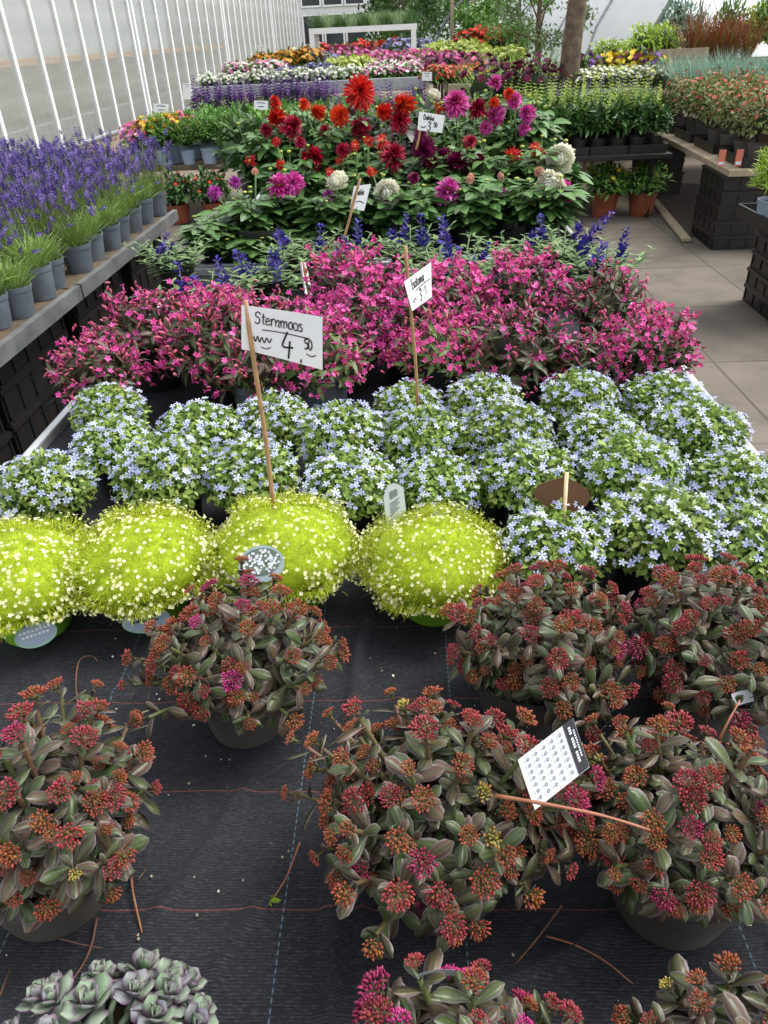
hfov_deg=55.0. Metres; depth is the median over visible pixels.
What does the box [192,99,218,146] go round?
green pot plant
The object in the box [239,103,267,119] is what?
green pot plant
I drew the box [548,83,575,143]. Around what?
snapdragon plant
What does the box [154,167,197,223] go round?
terracotta pot plant
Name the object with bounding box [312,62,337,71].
bedding plant
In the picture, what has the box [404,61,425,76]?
bedding plant
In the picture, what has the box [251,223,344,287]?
blue sage
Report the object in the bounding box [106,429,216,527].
blue creeper plant
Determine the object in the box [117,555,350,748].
stonecrop plant
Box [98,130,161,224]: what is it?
lavender plant
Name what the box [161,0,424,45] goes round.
sky
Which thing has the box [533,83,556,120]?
snapdragon plant
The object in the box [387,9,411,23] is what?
rack plant
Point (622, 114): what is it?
snapdragon plant
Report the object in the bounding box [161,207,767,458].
path
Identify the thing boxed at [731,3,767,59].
red grass plant
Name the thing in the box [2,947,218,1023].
rosette stonecrop
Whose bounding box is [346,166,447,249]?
dahlia plant
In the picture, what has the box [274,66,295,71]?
bedding plant
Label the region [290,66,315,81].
bedding plant
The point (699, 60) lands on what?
blue grass plant
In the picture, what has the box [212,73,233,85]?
bedding plant
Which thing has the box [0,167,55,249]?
lavender plant
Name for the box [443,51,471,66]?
bedding plant
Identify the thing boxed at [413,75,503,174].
dahlia plant
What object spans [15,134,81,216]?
lavender plant
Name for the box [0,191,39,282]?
lavender plant
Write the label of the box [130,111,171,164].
daisy plant
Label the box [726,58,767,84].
blue grass plant
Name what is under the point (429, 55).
bedding plant
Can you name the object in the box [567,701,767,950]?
stonecrop plant
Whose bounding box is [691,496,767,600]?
blue creeper plant
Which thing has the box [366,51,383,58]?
bedding plant
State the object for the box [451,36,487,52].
bedding plant
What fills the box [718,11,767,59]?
red grass plant
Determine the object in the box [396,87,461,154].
dahlia plant
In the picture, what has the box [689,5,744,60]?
red grass plant
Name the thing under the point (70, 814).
stonecrop plant
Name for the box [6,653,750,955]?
fallen petals
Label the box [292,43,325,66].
bedding plant
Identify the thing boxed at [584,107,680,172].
plant table
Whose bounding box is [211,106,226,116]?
green pot plant
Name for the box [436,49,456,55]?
bedding plant
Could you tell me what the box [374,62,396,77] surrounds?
bedding plant
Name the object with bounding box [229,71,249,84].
bedding plant
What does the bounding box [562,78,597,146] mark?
snapdragon plant
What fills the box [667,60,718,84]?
blue grass plant
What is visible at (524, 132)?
dahlia plant
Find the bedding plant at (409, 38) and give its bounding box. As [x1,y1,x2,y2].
[395,37,422,50]
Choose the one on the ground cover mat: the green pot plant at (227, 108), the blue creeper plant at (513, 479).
the blue creeper plant at (513, 479)
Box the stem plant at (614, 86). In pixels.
[600,71,622,94]
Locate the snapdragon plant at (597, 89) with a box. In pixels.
[592,77,605,133]
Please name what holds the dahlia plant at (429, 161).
on the display bench at (516, 232)
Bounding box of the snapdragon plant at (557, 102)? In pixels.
[548,82,567,139]
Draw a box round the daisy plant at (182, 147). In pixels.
[164,110,196,161]
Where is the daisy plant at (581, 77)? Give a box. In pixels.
[568,65,600,91]
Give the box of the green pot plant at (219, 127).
[207,111,237,162]
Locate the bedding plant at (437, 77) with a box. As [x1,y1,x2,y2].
[418,62,452,85]
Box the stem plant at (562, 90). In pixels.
[553,78,574,98]
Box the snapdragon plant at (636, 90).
[627,79,641,132]
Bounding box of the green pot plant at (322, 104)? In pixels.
[309,98,325,107]
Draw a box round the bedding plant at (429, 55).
[419,53,445,70]
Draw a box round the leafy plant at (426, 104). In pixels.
[410,99,446,129]
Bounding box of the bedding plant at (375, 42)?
[369,38,379,48]
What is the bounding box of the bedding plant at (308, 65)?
[302,62,318,69]
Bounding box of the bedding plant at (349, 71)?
[338,63,366,79]
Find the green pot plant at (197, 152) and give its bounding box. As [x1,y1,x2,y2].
[184,111,200,159]
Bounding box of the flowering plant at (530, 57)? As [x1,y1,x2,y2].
[473,34,561,77]
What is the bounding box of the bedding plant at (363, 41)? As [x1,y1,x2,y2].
[347,36,374,48]
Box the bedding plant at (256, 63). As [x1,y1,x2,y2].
[246,58,272,79]
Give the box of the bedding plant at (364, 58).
[348,52,376,71]
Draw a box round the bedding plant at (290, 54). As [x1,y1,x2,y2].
[271,45,306,68]
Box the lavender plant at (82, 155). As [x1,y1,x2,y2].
[39,144,104,230]
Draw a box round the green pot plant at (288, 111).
[284,106,296,116]
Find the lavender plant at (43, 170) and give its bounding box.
[5,136,79,227]
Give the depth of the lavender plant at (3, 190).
3.25 m
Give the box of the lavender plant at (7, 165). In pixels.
[0,137,43,229]
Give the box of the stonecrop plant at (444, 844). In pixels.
[280,685,615,961]
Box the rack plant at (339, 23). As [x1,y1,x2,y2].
[327,12,349,26]
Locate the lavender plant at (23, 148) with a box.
[3,139,58,204]
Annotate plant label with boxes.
[717,149,726,165]
[734,149,743,165]
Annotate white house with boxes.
[297,0,378,47]
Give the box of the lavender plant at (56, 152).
[35,139,75,194]
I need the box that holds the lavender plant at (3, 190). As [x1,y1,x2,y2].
[0,169,20,240]
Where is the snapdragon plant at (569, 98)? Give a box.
[562,78,572,138]
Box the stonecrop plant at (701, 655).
[604,552,767,742]
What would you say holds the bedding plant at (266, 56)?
on the long bench at (401, 82)
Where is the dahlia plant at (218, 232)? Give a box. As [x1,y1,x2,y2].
[172,214,270,263]
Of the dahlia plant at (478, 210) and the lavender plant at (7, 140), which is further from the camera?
the lavender plant at (7, 140)
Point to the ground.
(692, 169)
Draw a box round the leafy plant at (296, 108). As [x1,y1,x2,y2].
[292,100,316,125]
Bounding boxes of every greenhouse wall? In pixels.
[0,0,168,59]
[0,0,300,181]
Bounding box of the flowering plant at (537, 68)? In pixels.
[499,55,560,77]
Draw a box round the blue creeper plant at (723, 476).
[680,445,767,515]
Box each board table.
[0,285,82,367]
[63,210,178,297]
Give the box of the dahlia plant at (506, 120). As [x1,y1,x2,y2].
[451,86,518,147]
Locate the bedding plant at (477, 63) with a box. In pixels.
[465,59,493,82]
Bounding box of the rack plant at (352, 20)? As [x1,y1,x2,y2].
[338,11,363,26]
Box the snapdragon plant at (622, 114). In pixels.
[601,77,634,145]
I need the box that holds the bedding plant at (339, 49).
[327,44,352,56]
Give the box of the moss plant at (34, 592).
[0,511,96,647]
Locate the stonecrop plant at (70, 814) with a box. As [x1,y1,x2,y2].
[0,676,162,942]
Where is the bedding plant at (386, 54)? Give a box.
[372,49,397,61]
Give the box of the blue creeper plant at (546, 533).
[496,497,616,597]
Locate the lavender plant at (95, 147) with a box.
[72,135,124,202]
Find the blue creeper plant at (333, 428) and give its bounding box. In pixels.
[293,398,388,472]
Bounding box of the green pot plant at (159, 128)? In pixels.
[145,111,175,165]
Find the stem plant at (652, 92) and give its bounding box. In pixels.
[640,81,673,129]
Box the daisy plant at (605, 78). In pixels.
[593,63,624,89]
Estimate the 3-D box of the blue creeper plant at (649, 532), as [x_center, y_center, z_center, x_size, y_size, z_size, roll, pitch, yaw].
[0.429,0.047,1.170,0.213,0.202,0.208,-7,33,-7]
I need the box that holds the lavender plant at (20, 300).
[0,215,40,319]
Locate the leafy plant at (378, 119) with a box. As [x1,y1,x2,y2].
[372,103,407,133]
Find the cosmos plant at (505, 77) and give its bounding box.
[490,57,527,100]
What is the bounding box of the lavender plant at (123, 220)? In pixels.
[79,149,137,241]
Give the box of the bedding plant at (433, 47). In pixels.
[417,43,443,51]
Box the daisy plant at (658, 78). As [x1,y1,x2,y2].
[638,62,669,89]
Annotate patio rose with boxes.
[661,69,695,125]
[667,74,705,125]
[675,72,720,133]
[685,70,735,133]
[691,66,732,122]
[696,80,744,144]
[708,78,760,144]
[709,72,740,122]
[714,72,750,132]
[725,87,767,157]
[727,63,763,90]
[729,76,767,132]
[737,86,767,156]
[739,68,767,94]
[745,80,767,142]
[753,75,767,93]
[758,88,767,142]
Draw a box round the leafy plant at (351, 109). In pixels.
[317,96,369,125]
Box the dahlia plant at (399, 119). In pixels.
[365,92,441,184]
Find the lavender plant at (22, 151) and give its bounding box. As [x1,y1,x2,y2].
[1,138,41,193]
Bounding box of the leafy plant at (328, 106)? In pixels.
[325,96,355,141]
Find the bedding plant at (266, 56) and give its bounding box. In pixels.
[258,48,282,65]
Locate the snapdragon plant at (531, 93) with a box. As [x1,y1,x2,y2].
[524,80,537,102]
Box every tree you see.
[353,0,459,40]
[364,0,477,47]
[408,6,430,36]
[452,0,533,55]
[475,0,558,55]
[491,0,598,67]
[558,0,586,162]
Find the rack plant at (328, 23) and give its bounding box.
[317,11,340,27]
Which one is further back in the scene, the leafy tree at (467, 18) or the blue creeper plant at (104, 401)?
the leafy tree at (467, 18)
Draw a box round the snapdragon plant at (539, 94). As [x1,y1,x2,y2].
[532,81,542,102]
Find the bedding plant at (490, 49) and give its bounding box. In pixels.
[481,44,512,68]
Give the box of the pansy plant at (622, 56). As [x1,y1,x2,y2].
[603,47,638,66]
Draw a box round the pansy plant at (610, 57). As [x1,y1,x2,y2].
[589,49,625,68]
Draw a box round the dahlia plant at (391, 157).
[328,134,411,234]
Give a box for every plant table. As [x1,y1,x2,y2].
[574,151,672,216]
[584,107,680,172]
[632,91,673,164]
[681,56,767,112]
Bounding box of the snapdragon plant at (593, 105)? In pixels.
[583,80,601,143]
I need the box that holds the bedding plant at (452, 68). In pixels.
[439,63,459,83]
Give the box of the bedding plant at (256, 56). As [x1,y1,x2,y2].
[246,49,269,62]
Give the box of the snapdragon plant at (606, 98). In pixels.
[594,78,616,137]
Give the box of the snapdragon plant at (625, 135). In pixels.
[616,84,640,142]
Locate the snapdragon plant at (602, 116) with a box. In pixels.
[583,85,615,146]
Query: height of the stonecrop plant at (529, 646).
0.234 m
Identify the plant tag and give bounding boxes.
[383,483,405,527]
[418,969,455,979]
[518,718,588,809]
[731,689,753,705]
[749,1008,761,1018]
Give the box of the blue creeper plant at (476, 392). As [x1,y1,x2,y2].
[440,371,525,450]
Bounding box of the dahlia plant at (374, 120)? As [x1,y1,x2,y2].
[331,96,391,151]
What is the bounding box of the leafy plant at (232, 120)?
[210,99,273,198]
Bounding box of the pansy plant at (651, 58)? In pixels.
[647,54,672,76]
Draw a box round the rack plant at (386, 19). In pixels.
[374,10,398,24]
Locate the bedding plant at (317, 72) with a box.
[309,67,332,80]
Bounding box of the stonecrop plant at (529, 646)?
[439,558,645,742]
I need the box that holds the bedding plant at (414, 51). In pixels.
[398,47,427,61]
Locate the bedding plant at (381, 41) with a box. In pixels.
[379,34,402,49]
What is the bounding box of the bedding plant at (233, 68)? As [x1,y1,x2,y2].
[221,58,251,77]
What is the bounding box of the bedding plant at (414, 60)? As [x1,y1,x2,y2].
[407,57,426,63]
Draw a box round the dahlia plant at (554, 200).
[493,167,592,247]
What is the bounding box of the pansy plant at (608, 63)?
[587,56,610,70]
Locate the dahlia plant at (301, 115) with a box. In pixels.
[262,105,336,168]
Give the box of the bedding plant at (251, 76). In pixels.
[241,69,268,84]
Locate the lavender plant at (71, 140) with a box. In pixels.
[38,127,94,189]
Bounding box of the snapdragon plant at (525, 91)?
[522,83,529,101]
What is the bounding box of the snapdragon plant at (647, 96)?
[631,73,655,134]
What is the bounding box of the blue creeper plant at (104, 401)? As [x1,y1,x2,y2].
[67,381,151,434]
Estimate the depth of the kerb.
15.88 m
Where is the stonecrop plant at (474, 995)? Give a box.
[351,948,584,1023]
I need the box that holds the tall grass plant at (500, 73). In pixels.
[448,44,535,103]
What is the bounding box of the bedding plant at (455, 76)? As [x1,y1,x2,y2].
[450,64,477,83]
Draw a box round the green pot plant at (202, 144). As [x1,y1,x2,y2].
[192,112,207,154]
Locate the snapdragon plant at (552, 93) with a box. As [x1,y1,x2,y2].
[543,79,559,103]
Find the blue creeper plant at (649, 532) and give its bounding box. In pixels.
[588,475,727,609]
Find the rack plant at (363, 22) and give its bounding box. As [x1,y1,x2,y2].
[356,10,375,25]
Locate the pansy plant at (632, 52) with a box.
[615,46,650,68]
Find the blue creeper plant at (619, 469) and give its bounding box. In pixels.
[573,427,688,521]
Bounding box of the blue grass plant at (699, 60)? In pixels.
[669,44,725,72]
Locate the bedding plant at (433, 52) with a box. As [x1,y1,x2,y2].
[416,48,438,57]
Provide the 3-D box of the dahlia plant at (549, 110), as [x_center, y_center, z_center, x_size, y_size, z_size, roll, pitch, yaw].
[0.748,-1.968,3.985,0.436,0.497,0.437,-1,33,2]
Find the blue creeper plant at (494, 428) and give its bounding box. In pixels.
[456,394,557,494]
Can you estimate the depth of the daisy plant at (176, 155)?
7.38 m
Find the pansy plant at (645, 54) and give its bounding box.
[627,43,663,72]
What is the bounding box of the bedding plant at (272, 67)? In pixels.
[258,55,287,72]
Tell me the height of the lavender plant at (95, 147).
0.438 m
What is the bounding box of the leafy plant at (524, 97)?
[514,89,555,140]
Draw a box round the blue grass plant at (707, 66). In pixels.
[687,52,729,75]
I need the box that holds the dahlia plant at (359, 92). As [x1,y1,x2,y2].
[290,73,377,196]
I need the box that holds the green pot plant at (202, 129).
[188,108,218,163]
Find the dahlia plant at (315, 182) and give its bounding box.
[244,136,332,236]
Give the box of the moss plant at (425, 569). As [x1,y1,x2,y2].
[347,498,511,625]
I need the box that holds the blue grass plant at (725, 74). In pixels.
[698,57,749,80]
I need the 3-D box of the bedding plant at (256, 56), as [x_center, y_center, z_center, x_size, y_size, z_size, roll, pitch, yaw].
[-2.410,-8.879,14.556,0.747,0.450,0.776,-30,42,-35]
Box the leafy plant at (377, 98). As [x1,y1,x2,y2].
[351,93,395,130]
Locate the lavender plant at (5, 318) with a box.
[0,220,17,329]
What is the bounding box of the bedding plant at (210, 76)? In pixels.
[195,71,219,86]
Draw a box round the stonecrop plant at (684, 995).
[610,951,767,1023]
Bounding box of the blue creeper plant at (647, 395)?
[616,368,708,453]
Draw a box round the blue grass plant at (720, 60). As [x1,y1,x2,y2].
[703,47,748,74]
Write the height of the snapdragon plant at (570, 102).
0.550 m
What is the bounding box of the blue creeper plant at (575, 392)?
[536,365,621,452]
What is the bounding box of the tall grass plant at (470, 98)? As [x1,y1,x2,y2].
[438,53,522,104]
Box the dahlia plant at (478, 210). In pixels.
[428,171,525,249]
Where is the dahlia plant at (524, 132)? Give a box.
[476,87,570,166]
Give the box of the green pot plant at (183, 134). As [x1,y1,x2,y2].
[169,115,197,164]
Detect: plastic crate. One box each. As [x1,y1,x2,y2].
[0,317,66,390]
[0,332,73,425]
[0,419,5,438]
[0,431,16,476]
[3,363,75,456]
[62,270,122,320]
[63,282,125,350]
[119,235,161,274]
[121,253,159,301]
[127,278,166,313]
[632,165,683,183]
[633,160,684,171]
[643,149,685,160]
[655,183,681,194]
[691,220,755,249]
[693,207,757,235]
[696,193,743,220]
[699,179,767,206]
[701,164,767,190]
[742,283,767,320]
[745,266,767,300]
[750,249,767,278]
[753,231,767,257]
[758,228,767,236]
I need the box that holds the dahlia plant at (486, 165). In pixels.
[466,139,536,229]
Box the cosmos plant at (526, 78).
[500,53,549,96]
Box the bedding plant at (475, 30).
[454,21,493,45]
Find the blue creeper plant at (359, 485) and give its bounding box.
[296,443,400,544]
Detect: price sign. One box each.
[153,103,168,113]
[183,83,190,108]
[241,300,322,508]
[254,100,267,119]
[258,46,265,50]
[300,262,312,310]
[340,178,370,246]
[404,246,431,406]
[415,110,444,149]
[422,72,431,92]
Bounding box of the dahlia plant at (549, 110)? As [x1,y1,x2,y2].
[485,94,563,143]
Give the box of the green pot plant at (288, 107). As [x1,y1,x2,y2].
[283,99,302,114]
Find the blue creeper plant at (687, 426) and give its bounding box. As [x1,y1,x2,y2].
[644,392,754,478]
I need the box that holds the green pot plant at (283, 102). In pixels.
[278,96,293,109]
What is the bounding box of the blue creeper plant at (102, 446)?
[68,411,155,499]
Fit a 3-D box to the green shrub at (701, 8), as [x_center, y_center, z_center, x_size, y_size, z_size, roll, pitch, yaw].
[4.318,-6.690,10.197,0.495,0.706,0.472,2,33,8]
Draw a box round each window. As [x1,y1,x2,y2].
[300,0,320,7]
[302,14,323,47]
[322,0,342,6]
[323,13,344,44]
[344,0,364,5]
[345,12,365,42]
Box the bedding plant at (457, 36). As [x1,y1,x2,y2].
[452,27,476,42]
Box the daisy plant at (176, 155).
[154,108,188,163]
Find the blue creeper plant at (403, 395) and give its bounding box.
[372,377,444,428]
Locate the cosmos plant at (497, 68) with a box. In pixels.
[472,55,519,97]
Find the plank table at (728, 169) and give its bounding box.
[650,130,766,176]
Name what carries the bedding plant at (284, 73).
on the long bench at (401, 82)
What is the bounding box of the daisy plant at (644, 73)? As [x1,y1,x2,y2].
[627,61,659,88]
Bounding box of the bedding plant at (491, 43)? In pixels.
[477,25,505,48]
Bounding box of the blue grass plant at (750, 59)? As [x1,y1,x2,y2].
[721,48,767,67]
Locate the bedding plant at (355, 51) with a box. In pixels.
[341,44,370,58]
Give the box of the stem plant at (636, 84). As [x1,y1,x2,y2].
[623,69,652,96]
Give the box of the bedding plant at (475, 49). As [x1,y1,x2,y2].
[461,41,492,57]
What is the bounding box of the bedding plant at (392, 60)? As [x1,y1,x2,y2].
[377,56,399,65]
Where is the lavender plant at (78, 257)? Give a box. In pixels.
[21,166,96,273]
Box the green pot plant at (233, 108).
[225,100,250,117]
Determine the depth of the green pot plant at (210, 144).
7.50 m
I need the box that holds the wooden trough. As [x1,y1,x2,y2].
[653,47,708,154]
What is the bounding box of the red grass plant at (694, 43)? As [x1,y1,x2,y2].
[661,0,726,47]
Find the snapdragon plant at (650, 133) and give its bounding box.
[639,81,661,141]
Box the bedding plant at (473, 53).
[458,51,489,65]
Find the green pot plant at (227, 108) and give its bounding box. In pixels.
[218,104,232,141]
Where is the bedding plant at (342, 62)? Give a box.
[333,54,364,71]
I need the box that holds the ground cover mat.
[0,262,767,1023]
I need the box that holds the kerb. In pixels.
[0,85,195,152]
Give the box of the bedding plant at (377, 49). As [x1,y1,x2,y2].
[358,46,383,56]
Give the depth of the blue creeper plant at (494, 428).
1.42 m
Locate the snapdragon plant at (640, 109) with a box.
[622,74,659,144]
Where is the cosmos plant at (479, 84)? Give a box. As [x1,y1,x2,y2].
[458,52,510,103]
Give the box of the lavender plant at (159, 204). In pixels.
[121,127,173,215]
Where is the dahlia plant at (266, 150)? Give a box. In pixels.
[221,95,305,213]
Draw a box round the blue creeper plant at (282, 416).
[232,387,312,460]
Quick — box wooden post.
[450,0,453,42]
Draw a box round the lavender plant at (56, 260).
[0,190,74,289]
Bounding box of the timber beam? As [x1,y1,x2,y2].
[654,199,691,241]
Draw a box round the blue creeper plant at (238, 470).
[198,431,300,521]
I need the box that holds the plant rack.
[309,23,416,100]
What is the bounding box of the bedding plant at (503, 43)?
[485,21,519,47]
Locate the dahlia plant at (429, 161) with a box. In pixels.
[398,127,485,232]
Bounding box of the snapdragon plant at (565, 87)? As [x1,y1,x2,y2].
[559,77,570,98]
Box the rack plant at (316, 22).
[304,12,333,27]
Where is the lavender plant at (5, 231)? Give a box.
[0,209,7,282]
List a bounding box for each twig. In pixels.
[0,968,10,995]
[57,937,100,947]
[73,917,97,978]
[75,655,97,701]
[130,876,142,932]
[269,842,300,906]
[495,794,649,830]
[514,904,562,965]
[546,935,632,983]
[690,579,738,586]
[717,700,740,740]
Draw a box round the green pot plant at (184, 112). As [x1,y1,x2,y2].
[179,108,196,144]
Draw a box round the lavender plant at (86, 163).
[52,143,106,218]
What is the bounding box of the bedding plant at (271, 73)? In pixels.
[260,70,281,82]
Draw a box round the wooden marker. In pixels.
[533,472,590,520]
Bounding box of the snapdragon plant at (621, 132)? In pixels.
[612,77,633,135]
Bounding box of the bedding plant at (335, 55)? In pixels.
[321,52,343,62]
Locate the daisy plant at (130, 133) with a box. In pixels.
[114,118,154,166]
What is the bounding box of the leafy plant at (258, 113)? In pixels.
[234,107,279,132]
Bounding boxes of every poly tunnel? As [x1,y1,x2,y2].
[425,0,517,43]
[508,0,767,94]
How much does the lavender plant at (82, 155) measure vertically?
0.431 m
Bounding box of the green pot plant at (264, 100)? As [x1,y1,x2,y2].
[250,95,270,113]
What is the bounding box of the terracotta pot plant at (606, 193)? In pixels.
[583,161,632,217]
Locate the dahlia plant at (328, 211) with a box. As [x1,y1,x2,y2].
[276,167,376,251]
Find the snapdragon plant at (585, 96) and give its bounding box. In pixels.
[576,76,597,137]
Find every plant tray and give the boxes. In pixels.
[565,145,589,156]
[586,143,628,155]
[626,141,667,153]
[666,124,686,133]
[674,127,707,142]
[694,136,739,153]
[717,147,767,167]
[736,203,767,232]
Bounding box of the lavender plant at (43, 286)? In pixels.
[0,191,56,301]
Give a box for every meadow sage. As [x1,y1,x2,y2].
[188,75,211,111]
[200,82,222,111]
[210,76,234,110]
[222,79,245,109]
[235,80,257,104]
[245,79,270,106]
[258,73,283,104]
[266,74,295,102]
[280,68,307,105]
[291,80,315,105]
[305,68,328,103]
[316,77,339,105]
[372,80,396,108]
[388,84,412,117]
[404,81,432,110]
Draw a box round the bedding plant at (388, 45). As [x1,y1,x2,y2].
[380,36,410,52]
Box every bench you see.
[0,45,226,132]
[0,255,767,500]
[94,150,237,183]
[194,75,428,104]
[195,194,578,267]
[433,62,579,101]
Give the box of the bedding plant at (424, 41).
[405,37,432,50]
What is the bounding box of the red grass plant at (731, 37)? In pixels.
[714,3,757,58]
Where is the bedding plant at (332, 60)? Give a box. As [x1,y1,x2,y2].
[325,55,344,64]
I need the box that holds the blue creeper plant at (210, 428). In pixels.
[154,396,246,464]
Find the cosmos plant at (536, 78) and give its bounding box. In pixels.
[511,51,562,99]
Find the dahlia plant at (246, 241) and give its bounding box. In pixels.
[215,224,311,266]
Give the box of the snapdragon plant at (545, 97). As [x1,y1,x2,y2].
[542,77,550,101]
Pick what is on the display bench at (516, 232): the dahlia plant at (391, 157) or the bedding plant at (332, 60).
the dahlia plant at (391, 157)
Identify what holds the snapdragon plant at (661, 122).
in the plant tray at (645, 147)
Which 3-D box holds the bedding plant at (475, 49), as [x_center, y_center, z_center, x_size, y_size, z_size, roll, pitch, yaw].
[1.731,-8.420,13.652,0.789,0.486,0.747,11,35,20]
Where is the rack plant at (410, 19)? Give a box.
[398,8,421,23]
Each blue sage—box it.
[124,231,211,291]
[158,254,259,303]
[217,244,317,307]
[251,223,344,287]
[294,218,394,286]
[361,212,456,278]
[389,244,495,305]
[412,214,502,276]
[468,224,566,285]
[516,211,614,286]
[554,227,655,294]
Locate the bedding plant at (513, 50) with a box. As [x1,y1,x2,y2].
[495,42,526,64]
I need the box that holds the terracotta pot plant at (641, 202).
[619,159,675,216]
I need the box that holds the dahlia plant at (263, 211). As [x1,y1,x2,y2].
[197,168,302,234]
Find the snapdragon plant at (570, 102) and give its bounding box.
[564,80,590,144]
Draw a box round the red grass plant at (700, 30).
[681,4,737,59]
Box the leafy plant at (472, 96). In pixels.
[432,90,483,122]
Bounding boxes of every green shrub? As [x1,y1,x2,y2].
[658,0,695,48]
[681,0,716,47]
[712,0,749,43]
[753,0,767,44]
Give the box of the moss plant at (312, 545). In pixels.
[193,485,374,614]
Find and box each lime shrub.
[588,36,628,56]
[616,38,631,52]
[619,19,663,52]
[646,20,685,54]
[738,0,767,45]
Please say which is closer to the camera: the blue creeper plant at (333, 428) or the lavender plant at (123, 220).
the blue creeper plant at (333, 428)
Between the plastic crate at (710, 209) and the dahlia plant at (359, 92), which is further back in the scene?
the plastic crate at (710, 209)
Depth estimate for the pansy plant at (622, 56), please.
8.90 m
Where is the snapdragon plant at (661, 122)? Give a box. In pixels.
[643,83,676,143]
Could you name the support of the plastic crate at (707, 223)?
on the plastic crate at (712, 242)
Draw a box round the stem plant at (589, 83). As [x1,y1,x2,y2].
[574,75,601,98]
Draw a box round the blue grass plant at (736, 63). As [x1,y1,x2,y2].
[699,44,763,77]
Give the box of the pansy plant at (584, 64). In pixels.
[580,50,603,75]
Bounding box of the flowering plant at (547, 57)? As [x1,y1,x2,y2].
[512,49,595,75]
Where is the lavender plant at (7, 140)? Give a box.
[1,136,28,155]
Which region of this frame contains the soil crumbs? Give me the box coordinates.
[60,614,653,1000]
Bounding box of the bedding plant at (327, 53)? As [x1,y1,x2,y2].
[308,50,329,63]
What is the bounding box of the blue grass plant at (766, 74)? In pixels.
[752,55,767,79]
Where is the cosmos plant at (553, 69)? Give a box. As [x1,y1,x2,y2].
[530,61,570,95]
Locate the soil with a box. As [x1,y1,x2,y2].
[656,183,699,236]
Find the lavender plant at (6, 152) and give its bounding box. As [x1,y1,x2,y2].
[0,140,14,192]
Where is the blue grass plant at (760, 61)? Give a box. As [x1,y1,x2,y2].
[742,50,767,74]
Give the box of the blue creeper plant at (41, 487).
[0,447,100,535]
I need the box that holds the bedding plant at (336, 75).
[322,65,346,80]
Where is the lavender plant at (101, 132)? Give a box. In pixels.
[73,128,128,191]
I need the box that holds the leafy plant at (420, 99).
[407,92,447,120]
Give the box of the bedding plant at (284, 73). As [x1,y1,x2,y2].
[275,67,298,82]
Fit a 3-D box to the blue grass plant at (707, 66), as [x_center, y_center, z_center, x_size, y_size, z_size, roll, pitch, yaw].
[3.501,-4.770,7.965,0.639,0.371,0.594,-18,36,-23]
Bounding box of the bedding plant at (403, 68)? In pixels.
[385,58,412,77]
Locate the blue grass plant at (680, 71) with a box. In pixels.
[662,56,705,87]
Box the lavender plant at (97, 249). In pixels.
[48,171,109,261]
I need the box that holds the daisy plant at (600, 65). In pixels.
[581,61,610,88]
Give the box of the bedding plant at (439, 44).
[429,38,459,53]
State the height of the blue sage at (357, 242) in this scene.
0.248 m
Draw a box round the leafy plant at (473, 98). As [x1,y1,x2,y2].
[449,92,488,141]
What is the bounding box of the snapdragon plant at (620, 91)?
[608,71,628,132]
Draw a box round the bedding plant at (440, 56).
[425,50,463,66]
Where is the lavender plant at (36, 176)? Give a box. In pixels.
[0,149,69,262]
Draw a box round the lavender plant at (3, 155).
[0,141,38,197]
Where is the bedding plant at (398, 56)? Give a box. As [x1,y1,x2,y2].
[382,49,411,60]
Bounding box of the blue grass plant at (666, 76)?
[640,52,704,88]
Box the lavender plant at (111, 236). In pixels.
[70,164,121,251]
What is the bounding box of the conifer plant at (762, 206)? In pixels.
[748,146,767,216]
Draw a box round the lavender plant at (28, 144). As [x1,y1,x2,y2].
[19,140,59,170]
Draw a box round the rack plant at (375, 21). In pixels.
[362,9,387,25]
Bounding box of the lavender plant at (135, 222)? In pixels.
[94,148,149,233]
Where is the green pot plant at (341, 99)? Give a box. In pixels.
[329,93,349,106]
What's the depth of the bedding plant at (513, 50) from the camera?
13.37 m
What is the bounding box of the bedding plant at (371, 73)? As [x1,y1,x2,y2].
[361,63,380,78]
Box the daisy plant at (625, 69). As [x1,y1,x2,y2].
[606,63,638,90]
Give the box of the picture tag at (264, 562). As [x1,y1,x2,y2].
[239,545,283,581]
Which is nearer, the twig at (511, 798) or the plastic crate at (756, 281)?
the twig at (511, 798)
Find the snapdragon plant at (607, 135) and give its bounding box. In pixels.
[601,80,625,143]
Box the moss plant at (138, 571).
[56,498,221,632]
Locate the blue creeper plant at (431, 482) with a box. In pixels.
[395,449,490,520]
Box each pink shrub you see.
[39,319,153,403]
[80,278,192,392]
[147,280,248,412]
[159,276,242,337]
[192,327,316,411]
[217,279,309,331]
[262,299,373,418]
[298,283,398,393]
[299,234,410,360]
[355,273,469,382]
[380,301,487,408]
[399,250,506,356]
[461,290,582,410]
[480,240,578,337]
[547,326,636,394]
[559,256,664,350]
[596,302,705,404]
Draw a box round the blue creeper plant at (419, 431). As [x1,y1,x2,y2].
[376,400,471,475]
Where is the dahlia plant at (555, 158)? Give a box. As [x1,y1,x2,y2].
[498,134,592,202]
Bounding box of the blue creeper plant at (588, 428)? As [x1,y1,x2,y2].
[552,402,648,495]
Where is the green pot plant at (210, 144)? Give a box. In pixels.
[200,104,224,158]
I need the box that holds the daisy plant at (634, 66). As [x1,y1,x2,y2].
[614,62,648,89]
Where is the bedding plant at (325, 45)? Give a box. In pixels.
[308,41,335,50]
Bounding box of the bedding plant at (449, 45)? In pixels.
[448,42,468,53]
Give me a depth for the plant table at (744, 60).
9.32 m
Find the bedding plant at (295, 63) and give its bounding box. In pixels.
[290,48,304,66]
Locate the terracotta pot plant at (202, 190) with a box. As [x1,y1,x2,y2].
[185,165,232,216]
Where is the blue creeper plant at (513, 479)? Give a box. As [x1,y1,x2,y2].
[471,432,579,534]
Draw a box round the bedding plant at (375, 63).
[365,57,387,69]

